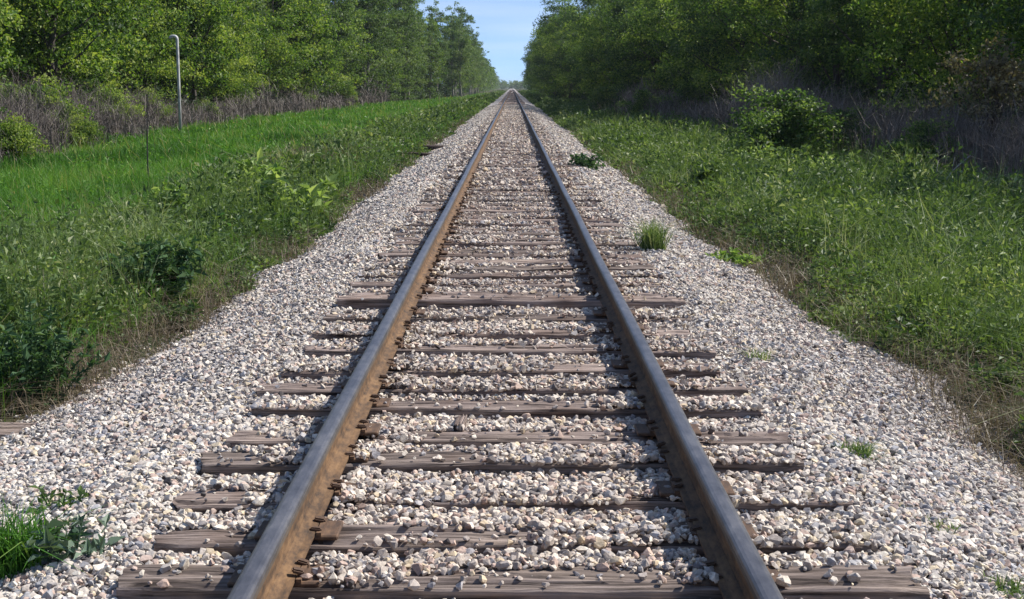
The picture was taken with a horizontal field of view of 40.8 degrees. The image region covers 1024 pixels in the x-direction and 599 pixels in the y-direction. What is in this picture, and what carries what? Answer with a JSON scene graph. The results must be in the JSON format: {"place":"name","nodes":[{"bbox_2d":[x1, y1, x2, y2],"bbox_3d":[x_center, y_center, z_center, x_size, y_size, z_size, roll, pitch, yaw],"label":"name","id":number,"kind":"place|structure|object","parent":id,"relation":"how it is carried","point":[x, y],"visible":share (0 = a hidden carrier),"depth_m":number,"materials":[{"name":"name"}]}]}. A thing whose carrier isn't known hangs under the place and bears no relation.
{"place":"outdoors","nodes":[
{"label":"outdoors","id":0,"kind":"place"},
{"bbox_2d":[331,0,593,81],"label":"sky","id":1,"kind":"structure","parent":0,"point":[505,28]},
{"bbox_2d":[0,88,1023,464],"bbox_3d":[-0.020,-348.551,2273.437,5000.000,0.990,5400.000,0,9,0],"label":"ground","id":2,"kind":"structure","parent":0,"point":[972,418],"depth_m":9.33,"materials":[{"name":"soil"}]},
{"bbox_2d":[0,1,27,100],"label":"leafy tree","id":3,"kind":"object","parent":2,"relation":"on","point":[8,21],"visible":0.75,"depth_m":43.97,"materials":[{"name":"green plant"}]},
{"bbox_2d":[0,102,49,164],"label":"bush","id":4,"kind":"object","parent":2,"relation":"on","point":[23,137],"visible":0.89,"depth_m":32.64,"materials":[{"name":"green plant"}]},
{"bbox_2d":[0,61,94,147],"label":"bush","id":5,"kind":"object","parent":2,"relation":"on","point":[52,92],"visible":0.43,"depth_m":41.34,"materials":[{"name":"green plant"}]},
{"bbox_2d":[0,299,109,412],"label":"weed plant","id":6,"kind":"object","parent":2,"relation":"on","point":[27,348],"visible":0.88,"depth_m":8.55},
{"bbox_2d":[0,0,123,100],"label":"leafy tree","id":7,"kind":"object","parent":2,"relation":"on","point":[85,42],"visible":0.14,"depth_m":54.99,"materials":[{"name":"green plant"}]},
{"bbox_2d":[0,0,145,92],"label":"leafy tree","id":8,"kind":"object","parent":2,"relation":"on","point":[51,28],"visible":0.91,"depth_m":51.29,"materials":[{"name":"green plant"}]},
{"bbox_2d":[55,105,105,147],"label":"bush","id":9,"kind":"object","parent":2,"relation":"on","point":[84,130],"visible":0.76,"depth_m":40.66,"materials":[{"name":"green plant"}]},
{"bbox_2d":[2,0,165,94],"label":"leafy tree","id":10,"kind":"object","parent":2,"relation":"on","point":[120,12],"visible":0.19,"depth_m":59.73,"materials":[{"name":"green plant"}]},
{"bbox_2d":[73,72,146,125],"bbox_3d":[-15.028,-7.003,50.563,3.063,2.969,2.701,3,9,18],"label":"bush","id":11,"kind":"object","parent":2,"relation":"on","point":[114,92],"visible":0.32,"depth_m":50.35,"materials":[{"name":"green plant"}]},
{"bbox_2d":[97,235,207,303],"bbox_3d":[-3.171,-0.200,12.302,0.925,0.732,0.845,3,9,17],"label":"weed plant","id":12,"kind":"object","parent":2,"relation":"on","point":[171,266],"visible":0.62,"depth_m":12.18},
{"bbox_2d":[102,0,205,100],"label":"leafy tree","id":13,"kind":"object","parent":2,"relation":"on","point":[156,69],"visible":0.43,"depth_m":66.64,"materials":[{"name":"green plant"}]},
{"bbox_2d":[0,228,309,344],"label":"dead grass","id":14,"kind":"structure","parent":2,"relation":"on","point":[147,282],"depth_m":12.16,"materials":[{"name":"plant"}]},
{"bbox_2d":[136,180,204,218],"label":"weed plant","id":15,"kind":"object","parent":2,"relation":"on","point":[174,196],"visible":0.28,"depth_m":18.85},
{"bbox_2d":[152,299,203,331],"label":"weed plant","id":16,"kind":"object","parent":2,"relation":"on","point":[184,311],"visible":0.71,"depth_m":11.36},
{"bbox_2d":[0,60,395,161],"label":"dry brush","id":17,"kind":"object","parent":2,"relation":"on","point":[297,104],"visible":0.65,"depth_m":50.92,"materials":[{"name":"plant"}]},
{"bbox_2d":[151,0,244,109],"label":"leafy tree","id":18,"kind":"object","parent":2,"relation":"on","point":[222,7],"visible":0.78,"depth_m":73.11,"materials":[{"name":"green plant"}]},
{"bbox_2d":[170,17,256,106],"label":"leafy tree","id":19,"kind":"object","parent":2,"relation":"on","point":[214,92],"visible":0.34,"depth_m":77.77,"materials":[{"name":"green plant"}]},
{"bbox_2d":[162,0,270,89],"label":"leafy tree","id":20,"kind":"object","parent":2,"relation":"on","point":[255,35],"visible":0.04,"depth_m":81.95,"materials":[{"name":"green plant"}]},
{"bbox_2d":[0,72,457,110],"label":"undergrowth","id":21,"kind":"object","parent":2,"relation":"on","point":[444,91],"visible":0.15,"depth_m":101.36,"materials":[{"name":"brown plant"}]},
{"bbox_2d":[218,68,253,107],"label":"bush","id":22,"kind":"object","parent":2,"relation":"on","point":[240,87],"visible":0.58,"depth_m":81.09,"materials":[{"name":"green plant"}]},
{"bbox_2d":[0,114,473,463],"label":"dead grass","id":23,"kind":"structure","parent":2,"relation":"on","point":[206,302],"depth_m":10.77,"materials":[{"name":"plant"}]},
{"bbox_2d":[211,17,273,97],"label":"leafy tree","id":24,"kind":"object","parent":2,"relation":"on","point":[256,79],"visible":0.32,"depth_m":85.43,"materials":[{"name":"green plant"}]},
{"bbox_2d":[0,92,496,421],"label":"meadow grass","id":25,"kind":"structure","parent":2,"relation":"on","point":[125,163],"depth_m":33.08,"materials":[{"name":"plant"}]},
{"bbox_2d":[218,147,279,194],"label":"weed plant","id":26,"kind":"object","parent":2,"relation":"on","point":[248,163],"visible":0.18,"depth_m":22.11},
{"bbox_2d":[0,30,499,93],"bbox_3d":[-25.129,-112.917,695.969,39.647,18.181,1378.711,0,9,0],"label":"distant woods","id":27,"kind":"object","parent":2,"relation":"on","point":[492,82],"visible":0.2,"depth_m":522.02,"materials":[{"name":"green plant"}]},
{"bbox_2d":[230,0,272,87],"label":"tall tree","id":28,"kind":"object","parent":2,"relation":"on","point":[251,17],"visible":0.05,"depth_m":91.01,"materials":[{"name":"green plant"}]},
{"bbox_2d":[0,90,505,410],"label":"verge weeds","id":29,"kind":"object","parent":2,"relation":"on","point":[262,216],"visible":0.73,"depth_m":16.07,"materials":[{"name":"plant"}]},
{"bbox_2d":[249,10,313,99],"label":"leafy tree","id":30,"kind":"object","parent":2,"relation":"on","point":[274,52],"visible":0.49,"depth_m":96.80,"materials":[{"name":"green plant"}]},
{"bbox_2d":[254,0,314,100],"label":"leafy tree","id":31,"kind":"object","parent":2,"relation":"on","point":[289,8],"visible":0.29,"depth_m":100.96,"materials":[{"name":"green plant"}]},
{"bbox_2d":[252,158,338,215],"bbox_3d":[-3.116,-1.537,19.991,1.163,1.043,0.986,3,9,21],"label":"weed plant","id":32,"kind":"object","parent":2,"relation":"on","point":[276,167],"visible":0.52,"depth_m":19.88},
{"bbox_2d":[266,0,338,88],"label":"leafy tree","id":33,"kind":"object","parent":2,"relation":"on","point":[305,7],"visible":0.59,"depth_m":104.55,"materials":[{"name":"green plant"}]},
{"bbox_2d":[288,0,364,93],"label":"leafy tree","id":34,"kind":"object","parent":2,"relation":"on","point":[326,46],"visible":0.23,"depth_m":116.67,"materials":[{"name":"green plant"}]},
{"bbox_2d":[320,0,368,90],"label":"tall tree","id":35,"kind":"object","parent":2,"relation":"on","point":[336,10],"visible":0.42,"depth_m":129.01,"materials":[{"name":"green plant"}]},
{"bbox_2d":[323,0,378,90],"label":"tall tree","id":36,"kind":"object","parent":2,"relation":"on","point":[359,80],"visible":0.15,"depth_m":141.97,"materials":[{"name":"green plant"}]},
{"bbox_2d":[350,0,396,98],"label":"tall tree","id":37,"kind":"object","parent":2,"relation":"on","point":[367,5],"visible":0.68,"depth_m":146.52,"materials":[{"name":"green plant"}]},
{"bbox_2d":[371,0,407,100],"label":"tall tree","id":38,"kind":"object","parent":2,"relation":"on","point":[390,45],"visible":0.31,"depth_m":162.53,"materials":[{"name":"green plant"}]},
{"bbox_2d":[378,0,423,100],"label":"tall tree","id":39,"kind":"object","parent":2,"relation":"on","point":[409,38],"visible":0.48,"depth_m":172.04,"materials":[{"name":"green plant"}]},
{"bbox_2d":[419,7,448,98],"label":"tall tree","id":40,"kind":"object","parent":2,"relation":"on","point":[430,33],"visible":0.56,"depth_m":213.24,"materials":[{"name":"green plant"}]},
{"bbox_2d":[425,0,455,90],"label":"tall tree","id":41,"kind":"object","parent":2,"relation":"on","point":[440,19],"visible":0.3,"depth_m":226.73,"materials":[{"name":"green plant"}]},
{"bbox_2d":[441,18,468,96],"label":"tall tree","id":42,"kind":"object","parent":2,"relation":"on","point":[453,36],"visible":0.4,"depth_m":245.36,"materials":[{"name":"green plant"}]},
{"bbox_2d":[449,21,473,96],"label":"tall tree","id":43,"kind":"object","parent":2,"relation":"on","point":[463,41],"visible":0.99,"depth_m":239.02,"materials":[{"name":"green plant"}]},
{"bbox_2d":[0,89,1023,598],"bbox_3d":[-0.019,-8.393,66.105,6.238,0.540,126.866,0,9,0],"label":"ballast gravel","id":44,"kind":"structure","parent":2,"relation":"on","point":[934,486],"depth_m":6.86,"materials":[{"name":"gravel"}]},
{"bbox_2d":[26,485,88,514],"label":"weed plant","id":45,"kind":"object","parent":44,"relation":"on","point":[80,491],"visible":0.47,"depth_m":5.70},
{"bbox_2d":[0,485,136,580],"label":"grass tuft","id":46,"kind":"object","parent":44,"relation":"on","point":[15,555],"visible":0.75,"depth_m":4.89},
{"bbox_2d":[21,513,124,562],"bbox_3d":[-1.569,0.876,4.966,0.327,0.224,0.381,0,9,0],"label":"weed plant","id":47,"kind":"object","parent":44,"relation":"on","point":[51,541],"visible":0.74,"depth_m":4.90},
{"bbox_2d":[281,355,720,380],"bbox_3d":[-0.066,0.450,8.024,2.561,0.243,0.235,0,9,-1],"label":"railway tie","id":48,"kind":"object","parent":44,"relation":"on","point":[615,366],"visible":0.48,"depth_m":7.92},
{"bbox_2d":[200,440,803,476],"bbox_3d":[-0.060,0.749,6.055,2.653,0.235,0.236,0,9,0],"label":"railway tie","id":49,"kind":"object","parent":44,"relation":"on","point":[213,465],"visible":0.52,"depth_m":5.94,"materials":[{"name":"wood"}]},
{"bbox_2d":[256,371,748,398],"bbox_3d":[-0.056,0.525,7.527,2.681,0.243,0.236,0,9,0],"label":"railway tie","id":50,"kind":"object","parent":44,"relation":"on","point":[299,389],"visible":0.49,"depth_m":7.41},
{"bbox_2d":[312,320,692,341],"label":"railway tie","id":51,"kind":"object","parent":44,"relation":"on","point":[547,334],"visible":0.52,"depth_m":9.14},
{"bbox_2d":[349,275,661,289],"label":"railway tie","id":52,"kind":"object","parent":44,"relation":"on","point":[379,285],"visible":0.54,"depth_m":11.40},
{"bbox_2d":[251,394,761,422],"bbox_3d":[-0.022,0.597,7.040,2.587,0.231,0.236,0,9,0],"label":"railway tie","id":53,"kind":"object","parent":44,"relation":"on","point":[539,409],"visible":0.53,"depth_m":6.93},
{"bbox_2d":[393,226,620,236],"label":"railway tie","id":54,"kind":"object","parent":44,"relation":"on","point":[567,232],"visible":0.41,"depth_m":15.37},
{"bbox_2d":[323,306,691,324],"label":"railway tie","id":55,"kind":"object","parent":44,"relation":"on","point":[598,316],"visible":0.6,"depth_m":9.78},
{"bbox_2d":[346,284,668,295],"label":"railway tie","id":56,"kind":"object","parent":44,"relation":"on","point":[474,293],"visible":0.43,"depth_m":10.96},
{"bbox_2d":[226,419,790,448],"bbox_3d":[-0.006,0.693,6.505,2.664,0.254,0.237,0,9,0],"label":"railway tie","id":57,"kind":"object","parent":44,"relation":"on","point":[645,433],"visible":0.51,"depth_m":6.46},
{"bbox_2d":[364,260,654,273],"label":"railway tie","id":58,"kind":"object","parent":44,"relation":"on","point":[581,266],"visible":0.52,"depth_m":12.38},
{"bbox_2d":[377,248,642,259],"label":"railway tie","id":59,"kind":"object","parent":44,"relation":"on","point":[442,253],"visible":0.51,"depth_m":13.34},
{"bbox_2d":[305,336,716,361],"bbox_3d":[-0.017,0.359,8.592,2.571,0.234,0.235,0,9,0],"label":"railway tie","id":60,"kind":"object","parent":44,"relation":"on","point":[459,350],"visible":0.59,"depth_m":8.48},
{"bbox_2d":[357,267,664,280],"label":"railway tie","id":61,"kind":"object","parent":44,"relation":"on","point":[581,274],"visible":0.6,"depth_m":11.88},
{"bbox_2d":[337,294,685,310],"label":"railway tie","id":62,"kind":"object","parent":44,"relation":"on","point":[383,302],"visible":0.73,"depth_m":10.36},
{"bbox_2d":[500,90,522,101],"bbox_3d":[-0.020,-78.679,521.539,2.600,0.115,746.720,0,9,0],"label":"distant ties","id":63,"kind":"object","parent":44,"relation":"on","point":[513,98],"visible":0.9,"depth_m":216.77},
{"bbox_2d":[227,90,510,598],"bbox_3d":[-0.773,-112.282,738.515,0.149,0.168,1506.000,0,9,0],"label":"steel rail","id":64,"kind":"object","parent":63,"relation":"on","point":[282,546],"visible":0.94,"depth_m":5.74,"materials":[{"name":"metal"}]},
{"bbox_2d":[513,90,783,598],"bbox_3d":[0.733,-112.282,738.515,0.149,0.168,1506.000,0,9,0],"label":"steel rail","id":65,"kind":"object","parent":63,"relation":"on","point":[726,542],"visible":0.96,"depth_m":5.72,"materials":[{"name":"metal"}]},
{"bbox_2d":[377,253,646,265],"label":"railway tie","id":66,"kind":"object","parent":44,"relation":"on","point":[577,259],"visible":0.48,"depth_m":12.92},
{"bbox_2d":[172,477,852,516],"bbox_3d":[-0.003,0.837,5.536,2.694,0.252,0.237,0,9,0],"label":"railway tie","id":67,"kind":"object","parent":44,"relation":"on","point":[235,497],"visible":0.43,"depth_m":5.42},
{"bbox_2d":[405,215,619,222],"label":"railway tie","id":68,"kind":"object","parent":44,"relation":"on","point":[607,220],"visible":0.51,"depth_m":16.79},
{"bbox_2d":[154,515,871,559],"bbox_3d":[0.006,0.913,5.025,2.608,0.244,0.236,0,9,0],"label":"railway tie","id":69,"kind":"object","parent":44,"relation":"on","point":[336,536],"visible":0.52,"depth_m":4.95,"materials":[{"name":"wood"}]},
{"bbox_2d":[405,218,623,228],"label":"railway tie","id":70,"kind":"object","parent":44,"relation":"on","point":[608,225],"visible":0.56,"depth_m":16.29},
{"bbox_2d":[393,237,636,247],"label":"railway tie","id":71,"kind":"object","parent":44,"relation":"on","point":[501,244],"visible":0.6,"depth_m":14.28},
{"bbox_2d":[388,243,641,253],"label":"railway tie","id":72,"kind":"object","parent":44,"relation":"on","point":[405,250],"visible":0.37,"depth_m":13.83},
{"bbox_2d":[116,558,929,598],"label":"railway tie","id":73,"kind":"object","parent":44,"relation":"on","point":[191,581],"visible":0.68,"depth_m":4.47,"materials":[{"name":"wood"}]},
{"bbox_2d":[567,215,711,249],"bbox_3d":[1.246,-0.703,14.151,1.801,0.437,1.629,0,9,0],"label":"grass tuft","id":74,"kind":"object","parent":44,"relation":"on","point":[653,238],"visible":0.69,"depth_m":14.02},
{"bbox_2d":[704,247,765,266],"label":"weed plant","id":75,"kind":"object","parent":44,"relation":"on","point":[734,257],"visible":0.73,"depth_m":15.00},
{"bbox_2d":[530,0,584,97],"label":"dark tree","id":76,"kind":"object","parent":2,"relation":"on","point":[552,49],"visible":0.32,"depth_m":159.47,"materials":[{"name":"green plant"}]},
{"bbox_2d":[533,0,586,74],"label":"dark tree","id":77,"kind":"object","parent":2,"relation":"on","point":[544,22],"visible":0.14,"depth_m":177.86,"materials":[{"name":"green plant"}]},
{"bbox_2d":[560,0,603,83],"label":"dark tree","id":78,"kind":"object","parent":2,"relation":"on","point":[583,7],"visible":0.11,"depth_m":125.15,"materials":[{"name":"green plant"}]},
{"bbox_2d":[560,0,615,98],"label":"dark tree","id":79,"kind":"object","parent":2,"relation":"on","point":[580,25],"visible":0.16,"depth_m":115.00,"materials":[{"name":"green plant"}]},
{"bbox_2d":[568,3,613,90],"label":"dark tree","id":80,"kind":"object","parent":2,"relation":"on","point":[591,79],"visible":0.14,"depth_m":111.71,"materials":[{"name":"green plant"}]},
{"bbox_2d":[586,83,625,113],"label":"bush","id":81,"kind":"object","parent":2,"relation":"on","point":[605,93],"visible":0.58,"depth_m":87.14,"materials":[{"name":"green plant"}]},
{"bbox_2d":[582,0,637,91],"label":"dark tree","id":82,"kind":"object","parent":2,"relation":"on","point":[596,44],"visible":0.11,"depth_m":103.35,"materials":[{"name":"green plant"}]},
{"bbox_2d":[572,0,656,93],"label":"dark tree","id":83,"kind":"object","parent":2,"relation":"on","point":[589,57],"visible":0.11,"depth_m":107.14,"materials":[{"name":"green plant"}]},
{"bbox_2d":[597,0,647,88],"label":"dark tree","id":84,"kind":"object","parent":2,"relation":"on","point":[618,8],"visible":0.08,"depth_m":99.52,"materials":[{"name":"green plant"}]},
{"bbox_2d":[600,0,674,96],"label":"dark tree","id":85,"kind":"object","parent":2,"relation":"on","point":[614,43],"visible":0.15,"depth_m":94.78,"materials":[{"name":"green plant"}]},
{"bbox_2d":[592,0,683,98],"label":"dark tree","id":86,"kind":"object","parent":2,"relation":"on","point":[627,25],"visible":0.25,"depth_m":90.95,"materials":[{"name":"green plant"}]},
{"bbox_2d":[615,86,664,116],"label":"bush","id":87,"kind":"object","parent":2,"relation":"on","point":[639,96],"visible":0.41,"depth_m":69.38,"materials":[{"name":"green plant"}]},
{"bbox_2d":[619,0,686,95],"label":"dark tree","id":88,"kind":"object","parent":2,"relation":"on","point":[651,49],"visible":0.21,"depth_m":87.23,"materials":[{"name":"green plant"}]},
{"bbox_2d":[654,79,712,114],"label":"bush","id":89,"kind":"object","parent":2,"relation":"on","point":[689,90],"visible":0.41,"depth_m":66.69,"materials":[{"name":"green plant"}]},
{"bbox_2d":[630,0,761,88],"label":"dark tree","id":90,"kind":"object","parent":2,"relation":"on","point":[669,80],"visible":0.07,"depth_m":78.71,"materials":[{"name":"green plant"}]},
{"bbox_2d":[652,0,766,91],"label":"dark tree","id":91,"kind":"object","parent":2,"relation":"on","point":[674,53],"visible":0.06,"depth_m":74.34,"materials":[{"name":"green plant"}]},
{"bbox_2d":[655,0,765,105],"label":"dark tree","id":92,"kind":"object","parent":2,"relation":"on","point":[674,33],"visible":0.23,"depth_m":69.39,"materials":[{"name":"green plant"}]},
{"bbox_2d":[664,0,808,110],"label":"dark tree","id":93,"kind":"object","parent":2,"relation":"on","point":[703,39],"visible":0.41,"depth_m":65.14,"materials":[{"name":"green plant"}]},
{"bbox_2d":[688,0,832,92],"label":"dark tree","id":94,"kind":"object","parent":2,"relation":"on","point":[719,31],"visible":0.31,"depth_m":61.18,"materials":[{"name":"green plant"}]},
{"bbox_2d":[518,89,1023,467],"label":"verge weeds","id":95,"kind":"object","parent":2,"relation":"on","point":[959,208],"visible":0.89,"depth_m":16.18,"materials":[{"name":"plant"}]},
{"bbox_2d":[719,80,849,158],"bbox_3d":[6.295,-3.917,32.140,3.023,2.393,3.245,7,11,39],"label":"bush","id":96,"kind":"object","parent":2,"relation":"on","point":[778,126],"visible":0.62,"depth_m":31.83,"materials":[{"name":"green plant"}]},
{"bbox_2d":[547,39,1023,144],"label":"undergrowth","id":97,"kind":"object","parent":2,"relation":"on","point":[712,93],"visible":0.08,"depth_m":48.96,"materials":[{"name":"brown plant"}]},
{"bbox_2d":[550,116,1023,529],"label":"dead grass","id":98,"kind":"structure","parent":2,"relation":"on","point":[1005,417],"depth_m":9.48,"materials":[{"name":"plant"}]},
{"bbox_2d":[716,0,874,107],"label":"dark tree","id":99,"kind":"object","parent":2,"relation":"on","point":[768,33],"visible":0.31,"depth_m":56.54,"materials":[{"name":"green plant"}]},
{"bbox_2d":[743,242,847,316],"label":"dead grass","id":100,"kind":"structure","parent":2,"relation":"on","point":[781,269],"depth_m":14.17,"materials":[{"name":"plant"}]},
{"bbox_2d":[568,51,1023,216],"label":"dry brush","id":101,"kind":"object","parent":2,"relation":"on","point":[972,136],"visible":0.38,"depth_m":32.49,"materials":[{"name":"plant"}]},
{"bbox_2d":[747,0,909,105],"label":"dark tree","id":102,"kind":"object","parent":2,"relation":"on","point":[795,12],"visible":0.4,"depth_m":52.25,"materials":[{"name":"green plant"}]},
{"bbox_2d":[813,103,881,156],"bbox_3d":[8.154,-4.028,34.177,1.814,1.689,1.947,1,9,4],"label":"bush","id":103,"kind":"object","parent":2,"relation":"on","point":[846,128],"visible":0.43,"depth_m":33.80,"materials":[{"name":"green plant"}]},
{"bbox_2d":[791,0,984,122],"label":"dark tree","id":104,"kind":"object","parent":2,"relation":"on","point":[830,9],"visible":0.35,"depth_m":48.23,"materials":[{"name":"green plant"}]},
{"bbox_2d":[877,114,969,171],"bbox_3d":[8.047,-2.830,26.824,1.785,1.548,1.663,0,9,0],"label":"bush","id":105,"kind":"object","parent":2,"relation":"on","point":[923,131],"visible":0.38,"depth_m":26.57,"materials":[{"name":"green plant"}]},
{"bbox_2d":[838,0,1018,115],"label":"dark tree","id":106,"kind":"object","parent":2,"relation":"on","point":[874,34],"visible":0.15,"depth_m":43.28,"materials":[{"name":"green plant"}]},
{"bbox_2d":[842,0,1023,123],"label":"dark tree","id":107,"kind":"object","parent":2,"relation":"on","point":[938,10],"visible":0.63,"depth_m":39.27,"materials":[{"name":"green plant"}]},
{"bbox_2d":[921,0,1023,142],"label":"dark tree","id":108,"kind":"object","parent":2,"relation":"on","point":[1014,37],"visible":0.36,"depth_m":35.47,"materials":[{"name":"green plant"}]},
{"bbox_2d":[925,31,1023,171],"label":"bush","id":109,"kind":"object","parent":2,"relation":"on","point":[1014,78],"visible":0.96,"depth_m":26.44,"materials":[{"name":"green plant"}]},
{"bbox_2d":[946,0,1023,72],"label":"dark tree","id":110,"kind":"object","parent":2,"relation":"on","point":[990,21],"visible":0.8,"depth_m":31.83,"materials":[{"name":"green plant"}]},
{"bbox_2d":[961,356,1023,401],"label":"weed plant","id":111,"kind":"object","parent":2,"relation":"on","point":[1005,368],"visible":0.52,"depth_m":8.77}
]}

